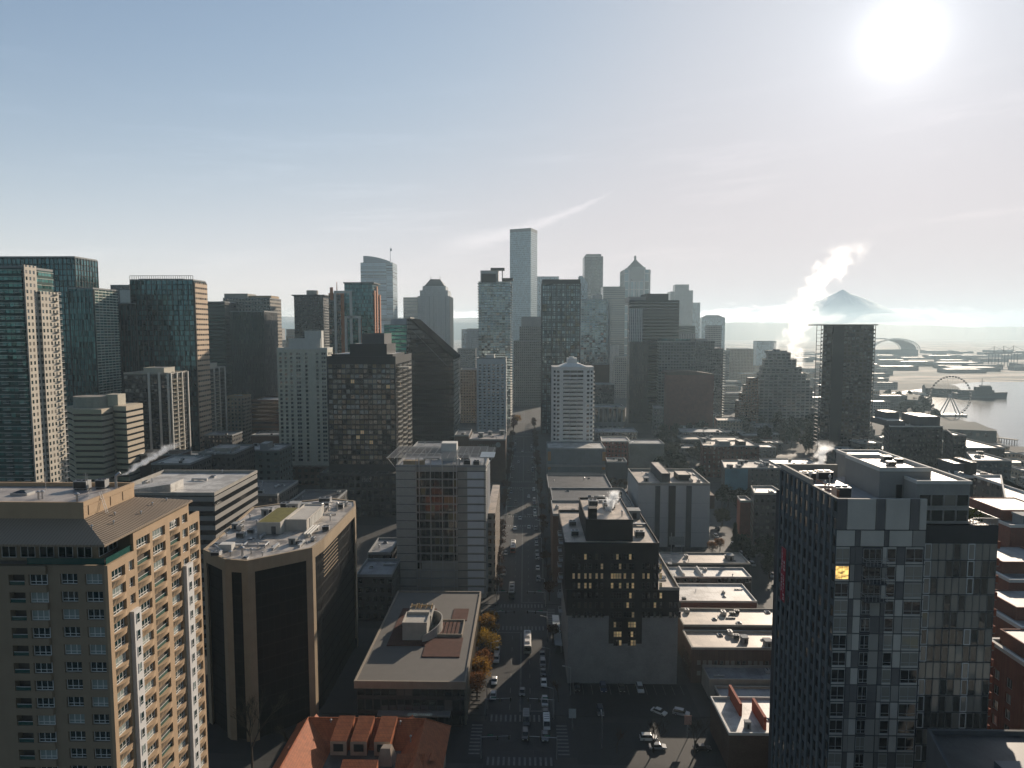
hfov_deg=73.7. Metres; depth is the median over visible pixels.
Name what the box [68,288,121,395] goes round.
office tower
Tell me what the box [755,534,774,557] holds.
tree
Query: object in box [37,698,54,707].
window
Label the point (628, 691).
bay marking
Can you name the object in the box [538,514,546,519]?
street tree
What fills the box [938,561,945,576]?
window
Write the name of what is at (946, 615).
window
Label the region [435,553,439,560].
window
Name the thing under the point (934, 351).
warehouse
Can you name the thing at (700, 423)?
tree
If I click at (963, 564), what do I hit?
window
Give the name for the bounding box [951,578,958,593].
window
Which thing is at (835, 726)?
window
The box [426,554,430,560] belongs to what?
window
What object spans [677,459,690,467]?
tree
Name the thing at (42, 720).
window
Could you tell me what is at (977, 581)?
window
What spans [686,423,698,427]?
tree
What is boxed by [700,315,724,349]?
office tower
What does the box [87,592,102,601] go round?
window
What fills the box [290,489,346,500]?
building
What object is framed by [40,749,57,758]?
window
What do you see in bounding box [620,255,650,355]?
skyscraper
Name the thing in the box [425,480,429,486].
window
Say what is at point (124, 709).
window
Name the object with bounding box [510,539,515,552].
city bus
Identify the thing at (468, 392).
high-rise tower
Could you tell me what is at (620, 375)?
skyscraper
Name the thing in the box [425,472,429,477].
window
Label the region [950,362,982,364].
warehouse
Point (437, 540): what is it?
window
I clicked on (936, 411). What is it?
tree
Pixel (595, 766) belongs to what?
pavement
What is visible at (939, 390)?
pier shed
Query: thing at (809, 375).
block
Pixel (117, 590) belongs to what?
window
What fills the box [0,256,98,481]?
office tower
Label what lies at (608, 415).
building
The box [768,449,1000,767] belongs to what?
residential tower
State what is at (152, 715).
window
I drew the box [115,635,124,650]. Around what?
window
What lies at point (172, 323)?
office tower
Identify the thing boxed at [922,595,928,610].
window
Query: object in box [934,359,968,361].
warehouse
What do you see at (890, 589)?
window
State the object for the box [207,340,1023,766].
ground
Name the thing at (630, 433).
building
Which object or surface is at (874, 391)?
block
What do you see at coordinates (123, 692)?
window
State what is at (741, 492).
tree
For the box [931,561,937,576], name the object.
window
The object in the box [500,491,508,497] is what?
street tree
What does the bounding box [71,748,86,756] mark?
window
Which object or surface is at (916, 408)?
tree
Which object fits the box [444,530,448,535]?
window
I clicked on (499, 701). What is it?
traffic signal
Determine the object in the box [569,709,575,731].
sign board
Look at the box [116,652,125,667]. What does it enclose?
window
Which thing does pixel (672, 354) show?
hotel
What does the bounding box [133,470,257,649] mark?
office building
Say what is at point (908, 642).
window
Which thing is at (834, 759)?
window
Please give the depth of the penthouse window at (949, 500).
114.65 m
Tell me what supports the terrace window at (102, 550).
in the apartment tower at (102, 661)
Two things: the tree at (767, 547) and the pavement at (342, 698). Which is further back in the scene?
the tree at (767, 547)
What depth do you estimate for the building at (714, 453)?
508.04 m
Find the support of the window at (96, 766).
in the apartment tower at (102, 661)
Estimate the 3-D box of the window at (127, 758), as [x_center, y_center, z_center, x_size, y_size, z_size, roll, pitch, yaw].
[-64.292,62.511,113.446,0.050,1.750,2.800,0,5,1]
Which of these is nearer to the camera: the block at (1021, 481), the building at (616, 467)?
the block at (1021, 481)
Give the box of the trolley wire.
[498,440,551,763]
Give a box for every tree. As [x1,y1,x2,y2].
[230,687,292,767]
[275,724,297,741]
[469,669,486,698]
[472,656,492,685]
[475,648,494,670]
[476,627,501,650]
[478,613,499,631]
[484,609,499,630]
[492,577,503,594]
[496,565,505,576]
[497,552,505,563]
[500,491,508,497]
[500,528,507,538]
[501,479,510,488]
[501,497,508,508]
[514,415,521,424]
[534,457,540,466]
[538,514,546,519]
[539,503,545,513]
[540,520,548,529]
[540,549,550,566]
[543,580,557,600]
[546,623,560,643]
[550,679,558,701]
[608,477,618,484]
[647,716,669,752]
[653,456,672,467]
[657,431,671,444]
[663,450,673,465]
[671,452,687,467]
[672,461,682,467]
[673,439,681,444]
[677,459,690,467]
[685,446,698,462]
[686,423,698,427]
[687,717,708,755]
[692,441,699,452]
[695,420,708,427]
[695,465,703,475]
[713,506,730,525]
[713,538,724,550]
[715,488,729,507]
[719,484,738,507]
[729,430,739,436]
[734,415,749,425]
[736,488,749,497]
[736,532,759,559]
[742,424,749,432]
[750,437,763,443]
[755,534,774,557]
[756,424,772,439]
[760,555,773,578]
[769,411,782,424]
[785,430,798,446]
[798,432,815,450]
[803,422,815,433]
[803,439,812,453]
[805,412,819,426]
[808,424,818,432]
[811,431,818,447]
[898,401,909,409]
[914,405,924,412]
[918,395,925,402]
[925,403,931,413]
[930,408,940,416]
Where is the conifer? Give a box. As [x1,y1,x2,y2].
[727,522,741,551]
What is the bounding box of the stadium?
[873,338,920,355]
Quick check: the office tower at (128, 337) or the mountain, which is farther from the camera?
the mountain
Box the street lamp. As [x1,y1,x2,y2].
[562,665,570,694]
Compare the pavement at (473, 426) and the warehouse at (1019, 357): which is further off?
the warehouse at (1019, 357)
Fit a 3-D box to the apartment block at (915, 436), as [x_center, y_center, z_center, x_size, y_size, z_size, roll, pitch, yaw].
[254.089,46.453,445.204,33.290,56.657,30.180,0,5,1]
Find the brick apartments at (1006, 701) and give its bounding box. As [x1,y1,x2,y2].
[987,629,1023,729]
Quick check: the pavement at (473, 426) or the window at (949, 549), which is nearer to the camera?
the window at (949, 549)
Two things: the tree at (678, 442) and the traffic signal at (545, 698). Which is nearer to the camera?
the traffic signal at (545, 698)
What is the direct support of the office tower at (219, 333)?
on the ground
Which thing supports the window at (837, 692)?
in the residential tower at (883, 631)
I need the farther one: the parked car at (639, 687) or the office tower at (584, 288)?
the office tower at (584, 288)
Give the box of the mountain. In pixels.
[754,290,972,326]
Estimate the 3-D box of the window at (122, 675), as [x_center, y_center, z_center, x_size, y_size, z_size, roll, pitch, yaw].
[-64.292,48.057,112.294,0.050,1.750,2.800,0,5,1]
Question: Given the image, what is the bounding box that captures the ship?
[951,378,1007,397]
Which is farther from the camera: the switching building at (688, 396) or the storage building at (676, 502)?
the switching building at (688, 396)
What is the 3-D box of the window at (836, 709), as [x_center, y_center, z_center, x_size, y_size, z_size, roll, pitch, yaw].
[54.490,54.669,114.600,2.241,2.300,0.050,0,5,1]
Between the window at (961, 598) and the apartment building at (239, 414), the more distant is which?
the apartment building at (239, 414)
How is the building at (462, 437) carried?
on the ground
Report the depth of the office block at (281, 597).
189.19 m
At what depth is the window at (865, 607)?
113.15 m
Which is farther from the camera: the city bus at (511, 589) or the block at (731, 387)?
the block at (731, 387)
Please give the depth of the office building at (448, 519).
278.88 m
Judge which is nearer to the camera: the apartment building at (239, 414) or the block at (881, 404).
the apartment building at (239, 414)
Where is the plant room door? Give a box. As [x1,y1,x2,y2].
[271,526,275,533]
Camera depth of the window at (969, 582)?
114.74 m
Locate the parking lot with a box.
[568,684,721,765]
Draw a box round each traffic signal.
[481,734,509,758]
[485,697,510,718]
[528,697,553,719]
[528,735,556,759]
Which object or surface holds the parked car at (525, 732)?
on the road
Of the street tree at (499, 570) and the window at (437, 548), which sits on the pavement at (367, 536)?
the street tree at (499, 570)
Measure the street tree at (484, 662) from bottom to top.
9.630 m
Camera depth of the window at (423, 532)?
279.30 m
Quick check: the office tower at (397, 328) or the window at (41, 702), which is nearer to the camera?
the window at (41, 702)
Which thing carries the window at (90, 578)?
in the apartment tower at (102, 661)
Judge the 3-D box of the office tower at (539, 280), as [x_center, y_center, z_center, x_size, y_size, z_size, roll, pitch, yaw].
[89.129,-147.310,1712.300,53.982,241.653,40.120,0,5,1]
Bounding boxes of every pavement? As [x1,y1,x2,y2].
[204,628,495,714]
[208,760,482,767]
[298,487,318,493]
[356,525,505,603]
[460,408,517,419]
[460,422,515,433]
[490,488,509,515]
[506,456,512,480]
[507,437,514,450]
[531,408,540,419]
[532,422,550,433]
[533,437,550,451]
[534,456,628,481]
[536,488,627,515]
[538,526,709,604]
[545,630,710,717]
[554,764,726,767]
[625,422,651,433]
[639,437,781,452]
[684,457,791,481]
[710,489,736,516]
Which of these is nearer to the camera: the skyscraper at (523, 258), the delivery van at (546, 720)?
the delivery van at (546, 720)
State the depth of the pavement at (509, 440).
672.35 m
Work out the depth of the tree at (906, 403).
886.83 m
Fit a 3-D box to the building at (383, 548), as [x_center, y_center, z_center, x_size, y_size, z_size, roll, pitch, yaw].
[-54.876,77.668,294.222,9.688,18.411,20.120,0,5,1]
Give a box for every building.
[151,455,211,473]
[198,444,254,469]
[227,394,251,443]
[253,441,292,479]
[257,480,297,505]
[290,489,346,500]
[354,591,481,726]
[357,558,400,620]
[368,538,396,557]
[386,441,499,597]
[413,441,441,445]
[454,429,471,445]
[546,474,611,513]
[550,487,634,529]
[551,500,578,582]
[593,363,609,382]
[593,383,613,403]
[593,404,624,441]
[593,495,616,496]
[594,428,637,441]
[600,437,629,465]
[606,457,626,487]
[628,439,664,467]
[628,462,714,546]
[652,405,663,436]
[659,552,749,573]
[661,369,713,429]
[668,566,751,592]
[677,583,756,607]
[678,427,725,437]
[700,438,759,476]
[701,665,770,697]
[710,685,769,767]
[714,417,741,429]
[714,686,769,696]
[721,459,780,501]
[737,496,750,537]
[750,485,778,550]
[759,458,818,465]
[926,729,1023,767]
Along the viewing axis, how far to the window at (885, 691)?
114.23 m
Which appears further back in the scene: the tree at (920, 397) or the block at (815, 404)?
the tree at (920, 397)
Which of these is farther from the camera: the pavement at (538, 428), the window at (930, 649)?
the pavement at (538, 428)
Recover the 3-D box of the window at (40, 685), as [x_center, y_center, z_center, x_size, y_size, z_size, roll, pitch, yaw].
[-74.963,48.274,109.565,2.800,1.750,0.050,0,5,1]
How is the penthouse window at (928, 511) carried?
in the residential tower at (883, 631)
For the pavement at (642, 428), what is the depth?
768.50 m
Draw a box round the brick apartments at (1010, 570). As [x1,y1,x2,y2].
[995,546,1023,589]
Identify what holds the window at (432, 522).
in the office building at (448, 519)
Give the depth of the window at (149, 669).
120.51 m
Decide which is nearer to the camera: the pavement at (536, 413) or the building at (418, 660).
the building at (418, 660)
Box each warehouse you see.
[791,357,813,361]
[798,353,821,354]
[802,367,821,372]
[873,355,897,357]
[873,357,895,359]
[873,362,900,364]
[874,365,918,369]
[875,359,908,361]
[894,361,932,364]
[897,357,929,358]
[905,362,952,365]
[920,350,953,352]
[922,355,956,358]
[932,353,946,354]
[932,365,961,367]
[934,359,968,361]
[937,368,986,372]
[941,366,1000,370]
[948,357,991,359]
[950,351,962,353]
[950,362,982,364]
[957,355,991,356]
[962,364,1002,368]
[972,358,1008,361]
[977,352,993,354]
[982,350,1012,351]
[993,354,1019,357]
[1006,356,1023,358]
[1008,366,1023,369]
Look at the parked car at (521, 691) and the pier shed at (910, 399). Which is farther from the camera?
the pier shed at (910, 399)
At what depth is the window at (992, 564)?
114.43 m
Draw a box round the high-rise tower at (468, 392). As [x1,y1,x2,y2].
[460,368,476,422]
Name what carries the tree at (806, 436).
on the ground
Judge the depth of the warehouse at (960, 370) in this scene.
1735.51 m
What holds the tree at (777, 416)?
on the ground
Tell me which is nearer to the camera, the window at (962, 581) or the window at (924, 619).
the window at (962, 581)
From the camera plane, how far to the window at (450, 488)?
277.74 m
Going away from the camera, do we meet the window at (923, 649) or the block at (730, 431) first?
the window at (923, 649)
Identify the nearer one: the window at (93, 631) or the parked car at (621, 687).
the window at (93, 631)
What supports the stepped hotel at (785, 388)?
on the ground
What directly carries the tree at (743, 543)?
on the road
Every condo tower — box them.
[0,265,70,481]
[123,367,191,451]
[210,363,227,431]
[477,268,512,423]
[580,295,610,382]
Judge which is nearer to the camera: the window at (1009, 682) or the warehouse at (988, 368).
the window at (1009, 682)
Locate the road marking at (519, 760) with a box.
[468,416,569,765]
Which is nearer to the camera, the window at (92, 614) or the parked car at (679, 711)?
the window at (92, 614)
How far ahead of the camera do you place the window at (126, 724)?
113.01 m
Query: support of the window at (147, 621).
in the apartment tower at (102, 661)
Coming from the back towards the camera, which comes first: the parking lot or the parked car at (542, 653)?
the parked car at (542, 653)
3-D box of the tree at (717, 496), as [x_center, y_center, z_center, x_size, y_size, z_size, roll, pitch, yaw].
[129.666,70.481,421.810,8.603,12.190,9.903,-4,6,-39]
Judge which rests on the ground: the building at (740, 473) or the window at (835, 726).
the building at (740, 473)
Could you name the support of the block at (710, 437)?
on the road
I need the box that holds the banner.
[780,547,785,602]
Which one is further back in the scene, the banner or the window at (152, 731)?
the banner
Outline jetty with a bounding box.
[996,437,1018,442]
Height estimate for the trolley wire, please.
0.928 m
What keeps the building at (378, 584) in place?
on the road
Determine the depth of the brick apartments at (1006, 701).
128.39 m
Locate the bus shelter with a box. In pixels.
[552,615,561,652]
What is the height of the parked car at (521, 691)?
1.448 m
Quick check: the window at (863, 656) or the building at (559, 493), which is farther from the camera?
the building at (559, 493)
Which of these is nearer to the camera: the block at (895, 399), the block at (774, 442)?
the block at (774, 442)
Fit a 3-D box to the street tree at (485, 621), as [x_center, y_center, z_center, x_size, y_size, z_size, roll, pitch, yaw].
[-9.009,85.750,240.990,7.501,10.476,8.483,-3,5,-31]
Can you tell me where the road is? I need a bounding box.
[207,408,826,767]
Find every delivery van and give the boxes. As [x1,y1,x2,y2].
[523,708,529,724]
[543,712,549,729]
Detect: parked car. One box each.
[490,690,495,699]
[491,676,497,684]
[493,653,498,662]
[494,646,499,653]
[519,687,524,695]
[522,727,528,740]
[539,650,544,656]
[540,657,545,666]
[540,668,545,675]
[541,678,546,686]
[541,695,547,706]
[542,708,547,717]
[542,730,548,741]
[596,703,603,715]
[599,681,606,691]
[618,683,624,691]
[636,681,643,692]
[639,732,657,741]
[648,742,666,750]
[650,706,667,715]
[672,706,689,715]
[692,743,710,751]
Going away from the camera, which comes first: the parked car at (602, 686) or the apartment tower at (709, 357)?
the parked car at (602, 686)
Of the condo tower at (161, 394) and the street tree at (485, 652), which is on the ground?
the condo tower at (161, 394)
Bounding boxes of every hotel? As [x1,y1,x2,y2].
[656,339,695,424]
[757,349,814,425]
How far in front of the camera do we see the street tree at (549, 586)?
276.00 m
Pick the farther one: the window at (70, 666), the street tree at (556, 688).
the street tree at (556, 688)
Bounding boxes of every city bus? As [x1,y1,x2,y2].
[508,581,514,598]
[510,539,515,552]
[524,618,530,653]
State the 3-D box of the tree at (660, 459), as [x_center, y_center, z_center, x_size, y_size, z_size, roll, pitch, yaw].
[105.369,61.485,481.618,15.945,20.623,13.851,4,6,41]
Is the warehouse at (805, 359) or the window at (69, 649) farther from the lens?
the warehouse at (805, 359)
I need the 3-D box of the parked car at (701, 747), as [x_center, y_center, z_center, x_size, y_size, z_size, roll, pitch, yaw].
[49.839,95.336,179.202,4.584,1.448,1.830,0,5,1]
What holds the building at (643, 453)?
on the ground
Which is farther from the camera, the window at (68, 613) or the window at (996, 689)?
the window at (996, 689)
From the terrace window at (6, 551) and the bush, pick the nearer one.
the terrace window at (6, 551)
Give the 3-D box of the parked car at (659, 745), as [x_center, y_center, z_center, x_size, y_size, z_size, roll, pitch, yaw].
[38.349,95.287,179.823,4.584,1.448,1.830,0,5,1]
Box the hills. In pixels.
[282,317,1023,339]
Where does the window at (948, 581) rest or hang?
in the residential tower at (883, 631)
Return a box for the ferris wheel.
[929,376,971,416]
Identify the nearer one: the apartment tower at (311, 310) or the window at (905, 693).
the window at (905, 693)
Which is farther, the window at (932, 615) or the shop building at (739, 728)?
the shop building at (739, 728)
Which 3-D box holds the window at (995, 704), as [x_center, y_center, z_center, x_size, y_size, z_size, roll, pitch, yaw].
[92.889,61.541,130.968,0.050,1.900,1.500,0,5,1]
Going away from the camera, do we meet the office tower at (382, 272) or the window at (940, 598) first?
the window at (940, 598)
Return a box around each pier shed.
[879,393,924,406]
[922,384,959,395]
[940,420,996,441]
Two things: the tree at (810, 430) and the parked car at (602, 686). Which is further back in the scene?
the tree at (810, 430)
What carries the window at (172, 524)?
in the apartment tower at (102, 661)
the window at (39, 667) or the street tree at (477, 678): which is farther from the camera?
the street tree at (477, 678)
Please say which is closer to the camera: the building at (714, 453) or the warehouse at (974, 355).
the building at (714, 453)
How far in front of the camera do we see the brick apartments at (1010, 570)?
152.70 m
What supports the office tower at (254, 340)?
on the ground
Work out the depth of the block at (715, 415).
762.62 m
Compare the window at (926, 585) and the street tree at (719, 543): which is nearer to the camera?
the window at (926, 585)
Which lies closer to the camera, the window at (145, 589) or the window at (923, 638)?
the window at (923, 638)
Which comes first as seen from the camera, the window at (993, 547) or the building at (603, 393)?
the window at (993, 547)
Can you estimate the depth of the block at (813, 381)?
1329.60 m
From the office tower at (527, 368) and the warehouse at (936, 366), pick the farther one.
the warehouse at (936, 366)
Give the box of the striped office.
[66,393,144,481]
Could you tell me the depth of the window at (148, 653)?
120.18 m
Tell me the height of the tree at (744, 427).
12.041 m
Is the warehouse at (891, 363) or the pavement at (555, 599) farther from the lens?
the warehouse at (891, 363)
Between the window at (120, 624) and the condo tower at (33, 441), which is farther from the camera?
the condo tower at (33, 441)
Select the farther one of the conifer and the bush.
the bush
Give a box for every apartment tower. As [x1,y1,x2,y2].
[0,472,208,767]
[277,331,332,484]
[291,290,329,346]
[319,333,412,516]
[328,282,381,353]
[476,354,506,431]
[546,356,605,473]
[690,338,725,416]
[808,324,877,454]
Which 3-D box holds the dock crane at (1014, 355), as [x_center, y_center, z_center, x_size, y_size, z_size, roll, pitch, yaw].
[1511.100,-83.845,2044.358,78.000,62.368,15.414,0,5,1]
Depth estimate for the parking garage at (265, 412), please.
570.14 m
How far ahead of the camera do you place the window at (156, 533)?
123.36 m
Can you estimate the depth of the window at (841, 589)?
112.98 m
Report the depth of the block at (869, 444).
566.14 m
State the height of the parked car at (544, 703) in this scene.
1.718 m
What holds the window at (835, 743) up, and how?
in the residential tower at (883, 631)
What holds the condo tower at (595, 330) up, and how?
on the ground
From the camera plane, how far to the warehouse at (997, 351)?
3219.60 m
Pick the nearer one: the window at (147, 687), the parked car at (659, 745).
the window at (147, 687)
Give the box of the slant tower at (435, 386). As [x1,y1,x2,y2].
[406,317,459,444]
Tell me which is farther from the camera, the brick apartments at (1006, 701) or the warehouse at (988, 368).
the warehouse at (988, 368)
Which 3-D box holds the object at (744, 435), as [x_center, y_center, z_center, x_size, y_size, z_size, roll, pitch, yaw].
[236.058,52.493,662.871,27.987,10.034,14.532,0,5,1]
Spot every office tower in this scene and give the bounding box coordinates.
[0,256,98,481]
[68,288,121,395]
[110,284,130,302]
[118,303,138,392]
[129,275,211,450]
[208,301,236,427]
[223,294,281,347]
[230,311,277,399]
[360,248,397,332]
[384,318,406,352]
[403,297,417,318]
[417,276,453,348]
[514,317,540,405]
[537,276,558,316]
[541,279,580,432]
[578,276,587,298]
[601,286,624,355]
[625,294,679,422]
[667,284,692,325]
[692,303,699,337]
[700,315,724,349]
[726,348,753,379]
[753,341,776,364]
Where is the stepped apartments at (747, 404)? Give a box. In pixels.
[735,377,758,422]
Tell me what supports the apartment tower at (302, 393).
on the ground
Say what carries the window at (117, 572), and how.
in the apartment tower at (102, 661)
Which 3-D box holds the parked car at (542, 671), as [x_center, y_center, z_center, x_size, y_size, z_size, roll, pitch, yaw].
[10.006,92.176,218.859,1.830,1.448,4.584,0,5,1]
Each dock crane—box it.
[984,346,1011,363]
[994,346,1020,366]
[1005,346,1023,365]
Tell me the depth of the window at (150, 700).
120.83 m
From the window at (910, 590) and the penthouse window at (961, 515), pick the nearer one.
the window at (910, 590)
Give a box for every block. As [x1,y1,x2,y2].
[139,449,190,478]
[191,451,200,454]
[203,496,358,741]
[204,431,242,449]
[251,431,278,443]
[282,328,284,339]
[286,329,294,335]
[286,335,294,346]
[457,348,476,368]
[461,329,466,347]
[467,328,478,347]
[469,430,506,481]
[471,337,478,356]
[557,497,680,683]
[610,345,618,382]
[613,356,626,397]
[677,435,700,444]
[677,444,696,456]
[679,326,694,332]
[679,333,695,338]
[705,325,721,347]
[706,435,739,439]
[713,413,719,427]
[722,385,738,392]
[722,393,738,409]
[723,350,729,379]
[723,380,740,389]
[723,391,741,392]
[724,430,743,436]
[737,373,756,383]
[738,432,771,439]
[744,438,777,454]
[750,422,772,428]
[750,424,773,432]
[753,365,758,371]
[753,432,780,440]
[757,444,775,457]
[760,439,782,450]
[802,371,820,377]
[805,372,813,378]
[810,378,820,385]
[812,396,820,413]
[813,384,820,395]
[827,447,852,463]
[850,439,881,449]
[870,400,890,415]
[870,410,942,469]
[871,389,879,396]
[872,368,892,374]
[872,373,889,376]
[872,382,897,388]
[873,394,906,410]
[874,377,888,381]
[874,435,883,444]
[938,457,992,496]
[942,429,966,471]
[964,438,1004,458]
[966,451,1011,481]
[973,475,1023,499]
[992,444,1009,450]
[1004,451,1017,458]
[1005,458,1023,466]
[1011,467,1023,485]
[1016,452,1023,459]
[1019,476,1023,487]
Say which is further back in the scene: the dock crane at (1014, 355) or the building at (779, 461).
the dock crane at (1014, 355)
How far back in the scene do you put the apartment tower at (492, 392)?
698.54 m
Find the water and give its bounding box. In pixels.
[892,382,1023,446]
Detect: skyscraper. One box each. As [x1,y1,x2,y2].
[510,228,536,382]
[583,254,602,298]
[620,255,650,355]
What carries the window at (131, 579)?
in the apartment tower at (102, 661)
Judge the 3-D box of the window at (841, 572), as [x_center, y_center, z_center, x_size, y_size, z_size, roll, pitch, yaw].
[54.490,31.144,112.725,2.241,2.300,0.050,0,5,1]
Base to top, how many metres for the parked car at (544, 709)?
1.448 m
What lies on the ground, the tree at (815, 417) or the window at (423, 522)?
the tree at (815, 417)
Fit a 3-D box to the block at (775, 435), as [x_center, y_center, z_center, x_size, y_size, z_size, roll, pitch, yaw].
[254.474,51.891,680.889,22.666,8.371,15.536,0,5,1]
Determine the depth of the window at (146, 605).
119.51 m
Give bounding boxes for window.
[1,547,16,556]
[20,547,35,556]
[30,574,47,584]
[31,592,48,601]
[32,610,49,619]
[33,628,50,637]
[34,645,51,654]
[35,663,52,672]
[36,680,53,689]
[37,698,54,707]
[38,715,55,724]
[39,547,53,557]
[39,732,56,741]
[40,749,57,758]
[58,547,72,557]
[61,574,77,583]
[62,592,77,600]
[63,609,78,618]
[64,627,79,636]
[65,645,80,653]
[66,662,81,670]
[67,679,82,688]
[68,697,83,705]
[69,714,84,722]
[70,731,85,739]
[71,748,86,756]
[72,766,86,767]
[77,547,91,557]
[86,574,102,583]
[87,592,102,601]
[88,609,103,618]
[89,627,104,636]
[90,645,105,653]
[91,662,106,671]
[92,680,107,688]
[92,697,107,705]
[93,714,108,723]
[94,732,109,740]
[95,749,110,757]
[96,766,111,767]
[98,546,107,556]
[108,541,117,551]
[112,567,121,580]
[112,584,122,597]
[113,601,122,615]
[114,618,123,633]
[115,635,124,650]
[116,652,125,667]
[117,669,125,684]
[117,686,126,701]
[118,702,127,718]
[119,720,128,735]
[120,737,129,752]
[121,753,129,767]
[129,577,132,586]
[130,594,133,603]
[136,535,146,548]
[139,583,148,597]
[139,599,149,613]
[142,616,150,629]
[143,631,150,644]
[143,647,151,660]
[144,664,152,677]
[145,679,152,693]
[145,694,153,708]
[146,711,154,725]
[147,726,154,740]
[152,527,161,539]
[153,542,162,555]
[154,558,163,570]
[169,519,176,529]
[171,564,177,574]
[172,578,178,590]
[421,513,425,519]
[421,520,425,527]
[421,528,425,535]
[421,538,425,543]
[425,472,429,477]
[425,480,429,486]
[425,487,429,494]
[426,520,429,527]
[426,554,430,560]
[430,520,434,527]
[435,487,438,494]
[435,520,438,527]
[435,538,439,543]
[435,546,439,551]
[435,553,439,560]
[439,487,443,494]
[444,487,447,494]
[444,513,448,519]
[444,520,448,527]
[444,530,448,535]
[444,538,448,543]
[444,546,448,552]
[444,553,448,560]
[448,472,452,478]
[449,487,452,494]
[449,520,452,527]
[449,553,452,560]
[454,553,457,560]
[828,737,841,749]
[828,753,841,766]
[829,720,842,732]
[830,686,843,699]
[830,703,843,715]
[831,669,844,682]
[832,635,845,648]
[832,652,845,665]
[833,618,846,630]
[834,583,847,596]
[834,601,847,613]
[835,566,848,578]
[836,548,849,561]
[855,737,864,749]
[856,703,865,716]
[856,720,865,732]
[857,686,866,699]
[858,669,867,682]
[859,635,868,648]
[859,652,867,665]
[860,618,869,631]
[861,584,880,596]
[861,601,870,613]
[862,566,880,579]
[863,549,881,562]
[879,720,888,733]
[880,704,888,716]
[881,670,890,682]
[881,687,889,699]
[882,653,891,665]
[883,635,891,648]
[884,601,893,614]
[884,618,892,631]
[885,584,894,596]
[886,566,895,579]
[887,549,895,561]
[898,704,915,716]
[899,687,916,699]
[900,653,917,665]
[900,670,917,682]
[901,636,918,648]
[902,618,919,631]
[903,601,920,614]
[904,566,922,579]
[904,584,921,596]
[905,549,922,562]
[919,494,930,505]
[919,646,926,660]
[920,629,927,644]
[921,612,928,627]
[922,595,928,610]
[923,561,930,576]
[923,578,929,593]
[924,543,931,559]
[926,510,930,520]
[926,646,933,661]
[927,629,934,644]
[928,612,935,627]
[929,595,936,610]
[930,510,942,520]
[930,578,936,593]
[931,494,943,505]
[931,544,938,559]
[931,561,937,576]
[934,629,941,644]
[935,612,942,627]
[936,595,943,610]
[937,578,944,593]
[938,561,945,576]
[939,544,945,559]
[941,629,948,644]
[942,612,949,627]
[943,510,955,521]
[943,595,950,610]
[944,495,956,505]
[944,578,951,593]
[945,561,952,576]
[946,544,953,559]
[950,595,957,610]
[950,612,956,627]
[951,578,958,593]
[952,561,959,576]
[953,544,960,559]
[955,510,967,521]
[956,495,968,505]
[958,595,965,610]
[959,561,966,576]
[959,578,965,593]
[960,544,967,559]
[965,595,972,610]
[966,578,973,593]
[967,561,974,576]
[968,544,975,559]
[973,578,980,593]
[974,561,981,576]
[975,544,982,559]
[981,561,988,576]
[982,544,989,559]
[988,561,995,576]
[989,544,996,559]
[992,714,996,725]
[993,699,997,709]
[994,684,998,694]
[995,669,999,679]
[1005,709,1009,720]
[1006,693,1010,704]
[1007,677,1011,689]
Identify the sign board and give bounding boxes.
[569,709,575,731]
[684,715,691,738]
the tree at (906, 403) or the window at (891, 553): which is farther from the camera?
the tree at (906, 403)
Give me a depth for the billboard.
323.20 m
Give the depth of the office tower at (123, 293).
641.99 m
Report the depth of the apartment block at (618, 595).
211.14 m
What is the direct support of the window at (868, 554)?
in the residential tower at (883, 631)
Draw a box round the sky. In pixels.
[0,0,1023,326]
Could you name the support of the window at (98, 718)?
in the apartment tower at (102, 661)
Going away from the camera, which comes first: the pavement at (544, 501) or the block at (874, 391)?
the pavement at (544, 501)
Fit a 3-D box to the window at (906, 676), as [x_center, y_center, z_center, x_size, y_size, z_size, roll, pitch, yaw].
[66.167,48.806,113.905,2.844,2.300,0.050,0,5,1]
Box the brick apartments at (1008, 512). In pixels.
[969,497,1023,547]
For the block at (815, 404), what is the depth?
891.87 m
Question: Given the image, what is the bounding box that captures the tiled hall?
[273,714,450,767]
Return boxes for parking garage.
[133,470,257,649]
[251,396,278,433]
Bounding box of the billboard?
[669,533,683,551]
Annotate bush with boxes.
[706,541,717,549]
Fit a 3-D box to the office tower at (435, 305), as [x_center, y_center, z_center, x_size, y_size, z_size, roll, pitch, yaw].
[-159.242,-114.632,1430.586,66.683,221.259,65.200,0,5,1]
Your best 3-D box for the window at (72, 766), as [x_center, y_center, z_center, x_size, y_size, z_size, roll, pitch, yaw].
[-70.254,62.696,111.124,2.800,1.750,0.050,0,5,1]
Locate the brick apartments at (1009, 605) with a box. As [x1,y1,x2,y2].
[992,589,1023,636]
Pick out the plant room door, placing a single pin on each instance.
(273, 528)
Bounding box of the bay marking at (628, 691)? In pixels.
[573,685,683,694]
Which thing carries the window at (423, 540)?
in the office building at (448, 519)
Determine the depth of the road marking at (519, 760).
194.69 m
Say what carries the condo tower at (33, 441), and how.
on the ground
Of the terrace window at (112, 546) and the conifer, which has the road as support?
the conifer
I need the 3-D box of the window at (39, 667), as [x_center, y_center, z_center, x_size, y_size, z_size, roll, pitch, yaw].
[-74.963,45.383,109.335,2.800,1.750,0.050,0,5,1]
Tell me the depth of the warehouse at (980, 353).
2951.79 m

